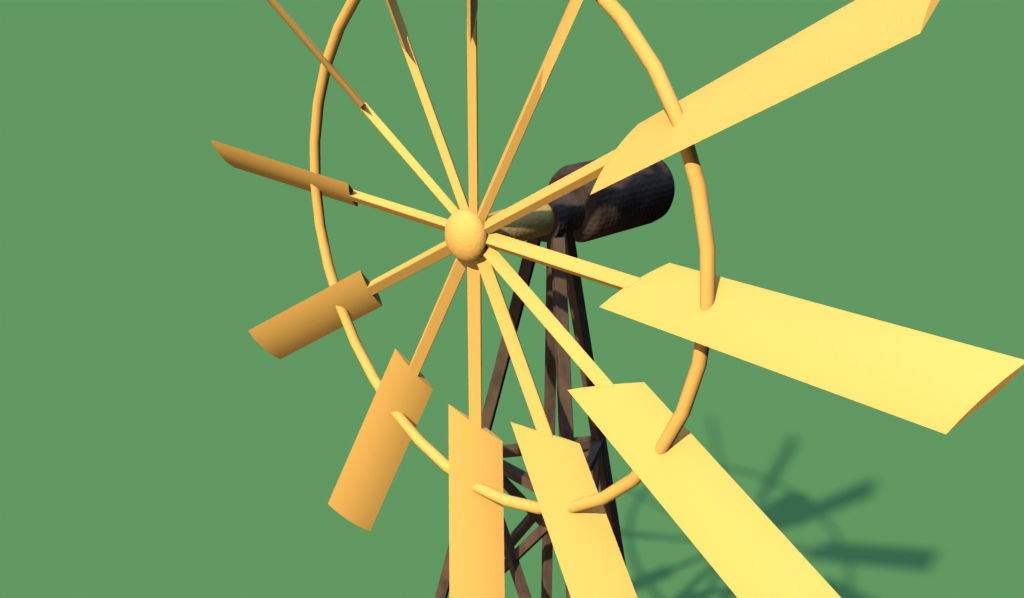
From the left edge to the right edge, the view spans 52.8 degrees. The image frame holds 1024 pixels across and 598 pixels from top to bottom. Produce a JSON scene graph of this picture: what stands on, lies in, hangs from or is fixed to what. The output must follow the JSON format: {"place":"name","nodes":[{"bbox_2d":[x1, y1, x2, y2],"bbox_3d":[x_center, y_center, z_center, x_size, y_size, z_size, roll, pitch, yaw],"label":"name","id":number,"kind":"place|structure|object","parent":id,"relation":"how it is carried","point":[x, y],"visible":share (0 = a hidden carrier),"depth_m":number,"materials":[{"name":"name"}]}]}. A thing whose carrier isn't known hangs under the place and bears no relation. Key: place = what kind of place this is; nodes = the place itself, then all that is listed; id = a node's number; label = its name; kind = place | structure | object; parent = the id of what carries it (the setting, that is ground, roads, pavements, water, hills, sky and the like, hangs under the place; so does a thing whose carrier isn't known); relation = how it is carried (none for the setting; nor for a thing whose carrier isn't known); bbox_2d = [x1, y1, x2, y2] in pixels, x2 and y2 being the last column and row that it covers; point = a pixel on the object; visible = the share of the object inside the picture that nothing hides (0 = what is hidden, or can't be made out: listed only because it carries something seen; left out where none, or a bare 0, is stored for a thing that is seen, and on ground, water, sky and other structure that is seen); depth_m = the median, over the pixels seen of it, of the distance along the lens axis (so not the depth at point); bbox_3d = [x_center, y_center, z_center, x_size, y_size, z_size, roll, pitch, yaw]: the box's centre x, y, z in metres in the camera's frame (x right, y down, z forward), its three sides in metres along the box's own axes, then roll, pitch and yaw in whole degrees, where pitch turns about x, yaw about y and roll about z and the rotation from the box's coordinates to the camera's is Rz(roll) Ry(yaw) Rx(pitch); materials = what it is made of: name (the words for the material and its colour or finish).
{"place":"outdoors","nodes":[
{"label":"outdoors","id":0,"kind":"place"},
{"bbox_2d":[0,0,1023,597],"bbox_3d":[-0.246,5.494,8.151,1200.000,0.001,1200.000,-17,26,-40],"label":"ground","id":1,"kind":"structure","parent":0,"point":[170,426],"depth_m":25.02,"materials":[{"name":"green"}]},
{"bbox_2d":[211,0,1023,597],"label":"windmill","id":2,"kind":"object","parent":1,"relation":"on","point":[737,538],"visible":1,"depth_m":5.69,"materials":[{"name":"yellow paint"}]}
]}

